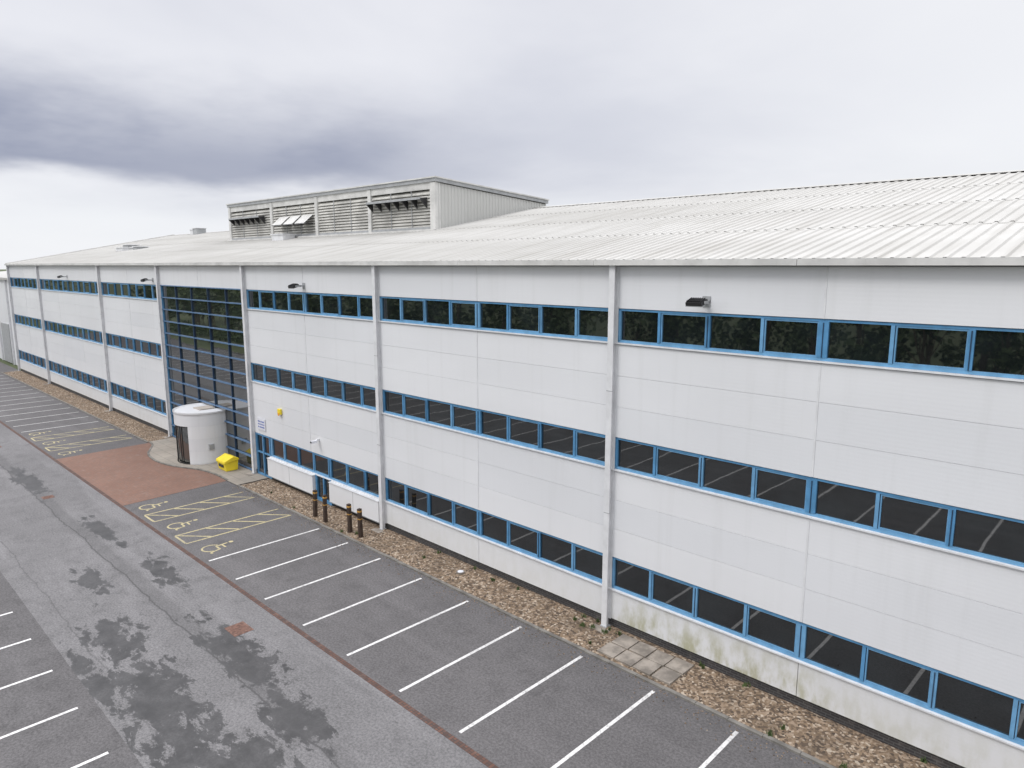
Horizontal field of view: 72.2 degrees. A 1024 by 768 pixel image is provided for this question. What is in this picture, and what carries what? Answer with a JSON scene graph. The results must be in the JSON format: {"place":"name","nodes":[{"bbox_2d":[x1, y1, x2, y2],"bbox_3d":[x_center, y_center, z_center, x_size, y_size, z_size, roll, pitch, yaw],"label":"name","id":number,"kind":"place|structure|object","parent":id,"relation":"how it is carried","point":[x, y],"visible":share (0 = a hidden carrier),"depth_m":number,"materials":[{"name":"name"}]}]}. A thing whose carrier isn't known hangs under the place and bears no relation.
{"place":"outdoors","nodes":[
{"label":"outdoors","id":0,"kind":"place"},
{"bbox_2d":[0,269,17,368],"bbox_3d":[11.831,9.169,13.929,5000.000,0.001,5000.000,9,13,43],"label":"ground","id":1,"kind":"structure","parent":0,"point":[9,364],"depth_m":82.49,"materials":[{"name":"grey asphalt"}]},
{"bbox_2d":[0,271,17,364],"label":"warehouse annex","id":2,"kind":"object","parent":1,"relation":"on","point":[7,348],"visible":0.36,"depth_m":81.61,"materials":[{"name":"grey metal"}]},
{"bbox_2d":[0,421,498,767],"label":"brick channel","id":3,"kind":"object","parent":1,"relation":"on","point":[448,735],"visible":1,"depth_m":21.62,"materials":[{"name":"brown brick"}]},
{"bbox_2d":[21,369,964,767],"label":"brick plinth","id":4,"kind":"structure","parent":1,"relation":"on","point":[851,723],"depth_m":20.62,"materials":[{"name":"grey brick"}]},
{"bbox_2d":[9,266,1023,767],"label":"wall cladding","id":5,"kind":"structure","parent":4,"relation":"on","point":[947,438],"depth_m":19.30,"materials":[{"name":"white metal"}]},
{"bbox_2d":[140,278,153,281],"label":"floodlight","id":6,"kind":"object","parent":5,"relation":"attached to","point":[145,279],"visible":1,"depth_m":45.51,"materials":[{"name":"grey metal"}]},
{"bbox_2d":[257,417,265,430],"bbox_3d":[-13.364,2.143,37.455,0.840,0.640,0.034,9,13,43],"label":"wall sign","id":7,"kind":"object","parent":5,"relation":"attached to","point":[261,424],"visible":1,"depth_m":37.42,"materials":[{"name":"white plastic"}]},
{"bbox_2d":[277,409,281,415],"bbox_3d":[-11.852,1.442,35.785,0.280,0.340,0.138,9,13,43],"label":"alarm box","id":8,"kind":"object","parent":5,"relation":"attached to","point":[279,411],"visible":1,"depth_m":35.71,"materials":[{"name":"yellow plastic"}]},
{"bbox_2d":[288,283,304,288],"bbox_3d":[-9.956,-4.540,32.533,0.552,0.276,0.698,9,13,43],"label":"floodlight","id":9,"kind":"object","parent":5,"relation":"attached to","point":[293,285],"visible":1,"depth_m":32.33,"materials":[{"name":"grey metal"}]},
{"bbox_2d":[6,265,828,627],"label":"columns","id":10,"kind":"structure","parent":5,"relation":"attached to","point":[610,429],"depth_m":28.85,"materials":[{"name":"grey metal"}]},
{"bbox_2d":[4,257,1023,265],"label":"gutter","id":11,"kind":"object","parent":5,"relation":"on","point":[929,261],"visible":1,"depth_m":19.61,"materials":[{"name":"grey metal"}]},
{"bbox_2d":[10,277,1023,745],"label":"window frames","id":12,"kind":"structure","parent":5,"relation":"attached to","point":[822,341],"depth_m":21.01,"materials":[{"name":"blue metal"}]},
{"bbox_2d":[11,278,1023,739],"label":"window glass","id":13,"kind":"object","parent":12,"relation":"in","point":[999,352],"visible":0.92,"depth_m":20.35,"materials":[{"name":"black glass"}]},
{"bbox_2d":[685,296,710,306],"bbox_3d":[4.909,-2.142,18.329,0.552,0.276,0.698,9,13,43],"label":"floodlight","id":14,"kind":"object","parent":5,"relation":"attached to","point":[704,301],"visible":1,"depth_m":18.14,"materials":[{"name":"grey metal"}]},
{"bbox_2d":[13,183,1023,736],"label":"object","id":15,"kind":"structure","parent":1,"relation":"on","point":[805,265],"depth_m":16.07,"materials":[{"name":"grey metal"}]},
{"bbox_2d":[5,170,1023,263],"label":"roof","id":16,"kind":"structure","parent":15,"relation":"on","point":[966,215],"depth_m":25.84,"materials":[{"name":"grey metal"}]},
{"bbox_2d":[116,228,295,250],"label":"roof vents","id":17,"kind":"object","parent":16,"relation":"on","point":[275,237],"visible":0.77,"depth_m":65.30,"materials":[{"name":"white metal"}]},
{"bbox_2d":[226,176,548,240],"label":"plant room","id":18,"kind":"object","parent":16,"relation":"on","point":[348,211],"visible":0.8,"depth_m":43.39,"materials":[{"name":"grey metal"}]},
{"bbox_2d":[228,197,426,225],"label":"louvre flaps","id":19,"kind":"object","parent":18,"relation":"attached to","point":[301,220],"visible":1,"depth_m":48.27,"materials":[{"name":"black metal"}]},
{"bbox_2d":[0,571,143,767],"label":"car park","id":20,"kind":"structure","parent":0,"point":[86,730],"depth_m":18.12,"materials":[{"name":"grey asphalt"}]},
{"bbox_2d":[56,442,225,505],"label":"brick paving","id":21,"kind":"structure","parent":0,"point":[123,476],"depth_m":38.28,"materials":[{"name":"red brick"}]},
{"bbox_2d":[149,437,267,484],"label":"pavement","id":22,"kind":"structure","parent":0,"point":[163,450],"depth_m":40.16,"materials":[{"name":"grey concrete"}]},
{"bbox_2d":[172,403,227,464],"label":"revolving door drum","id":23,"kind":"object","parent":22,"relation":"on","point":[201,431],"visible":0.73,"depth_m":40.23,"materials":[{"name":"metal"}]},
{"bbox_2d":[216,453,238,471],"bbox_3d":[-15.919,4.368,39.310,1.100,0.796,0.859,9,13,43],"label":"grit bin","id":24,"kind":"object","parent":22,"relation":"on","point":[226,462],"visible":1,"depth_m":39.02,"materials":[{"name":"yellow plastic"}]},
{"bbox_2d":[0,423,488,767],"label":"road","id":25,"kind":"structure","parent":0,"point":[133,617],"depth_m":20.74,"materials":[{"name":"grey asphalt"}]},
{"bbox_2d":[41,495,54,499],"bbox_3d":[-22.941,5.597,34.719,0.500,0.040,0.500,9,13,43],"label":"manhole cover","id":26,"kind":"object","parent":25,"relation":"on","point":[47,497],"visible":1,"depth_m":34.65,"materials":[{"name":"metal"}]},
{"bbox_2d":[224,621,253,636],"bbox_3d":[-8.607,7.722,22.134,0.750,0.040,0.620,9,13,43],"label":"red brick patch","id":27,"kind":"object","parent":25,"relation":"on","point":[238,629],"visible":1,"depth_m":22.12,"materials":[{"name":"brick"}]},
{"bbox_2d":[0,362,823,767],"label":"car park","id":28,"kind":"structure","parent":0,"point":[556,718],"depth_m":21.23,"materials":[{"name":"grey asphalt"}]},
{"bbox_2d":[1,372,147,442],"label":"kerb","id":29,"kind":"structure","parent":28,"relation":"on","point":[80,410],"depth_m":54.88,"materials":[{"name":"concrete"}]},
{"bbox_2d":[3,371,171,441],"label":"gravel bed","id":30,"kind":"object","parent":28,"relation":"on","point":[135,427],"visible":1,"depth_m":55.68,"materials":[{"name":"brown gravel"}]},
{"bbox_2d":[147,441,227,480],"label":"kerb","id":31,"kind":"structure","parent":28,"relation":"on","point":[155,460],"depth_m":39.82,"materials":[{"name":"concrete"}]},
{"bbox_2d":[0,375,738,767],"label":"parking markings","id":32,"kind":"object","parent":28,"relation":"on","point":[704,765],"visible":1,"depth_m":21.56,"materials":[{"name":"white paint"}]},
{"bbox_2d":[225,487,820,767],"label":"loose gravel","id":33,"kind":"structure","parent":28,"relation":"on","point":[536,636],"depth_m":21.63,"materials":[{"name":"brown gravel"}]},
{"bbox_2d":[237,485,835,767],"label":"kerb","id":34,"kind":"structure","parent":28,"relation":"on","point":[720,715],"depth_m":20.62,"materials":[{"name":"concrete"}]},
{"bbox_2d":[241,478,940,767],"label":"gravel bed","id":35,"kind":"object","parent":28,"relation":"on","point":[828,741],"visible":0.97,"depth_m":21.06,"materials":[{"name":"brown gravel"}]},
{"bbox_2d":[312,490,317,516],"bbox_3d":[-8.914,5.467,31.800,0.160,1.370,0.160,9,12,38],"label":"bollard","id":36,"kind":"object","parent":35,"relation":"on","point":[315,508],"visible":0.98,"depth_m":31.73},
{"bbox_2d":[322,495,327,521],"bbox_3d":[-8.283,5.581,31.123,0.160,1.370,0.160,-8,12,-42],"label":"bollard","id":37,"kind":"object","parent":35,"relation":"on","point":[325,513],"visible":0.97,"depth_m":31.05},
{"bbox_2d":[44,384,609,632],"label":"column pads","id":38,"kind":"object","parent":35,"relation":"on","point":[596,626],"depth_m":30.06,"materials":[{"name":"concrete"}]},
{"bbox_2d":[346,503,352,532],"bbox_3d":[-6.930,5.778,29.957,0.160,1.370,0.160,6,11,38],"label":"bollard","id":39,"kind":"object","parent":35,"relation":"on","point":[349,517],"visible":0.99,"depth_m":29.89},
{"bbox_2d":[357,508,362,537],"bbox_3d":[-6.355,5.873,29.392,0.160,1.370,0.160,6,12,33],"label":"bollard","id":40,"kind":"object","parent":35,"relation":"on","point":[360,522],"visible":0.99,"depth_m":29.32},
{"bbox_2d":[456,570,464,574],"bbox_3d":[-1.905,6.979,25.999,0.320,0.100,0.320,9,13,43],"label":"drain cap","id":41,"kind":"object","parent":35,"relation":"on","point":[460,572],"visible":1,"depth_m":25.93,"materials":[{"name":"plastic"}]},
{"bbox_2d":[270,491,927,767],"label":"weeds","id":42,"kind":"object","parent":35,"relation":"on","point":[770,733],"visible":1,"depth_m":21.69,"materials":[{"name":"green plant"}]},
{"bbox_2d":[597,634,693,685],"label":"paving slabs","id":43,"kind":"structure","parent":35,"relation":"on","point":[640,657],"depth_m":20.24,"materials":[{"name":"concrete"}]},
{"bbox_2d":[0,0,1023,268],"label":"sky","id":44,"kind":"structure","parent":0,"point":[122,121],"materials":[{"name":"grey"}]}
]}

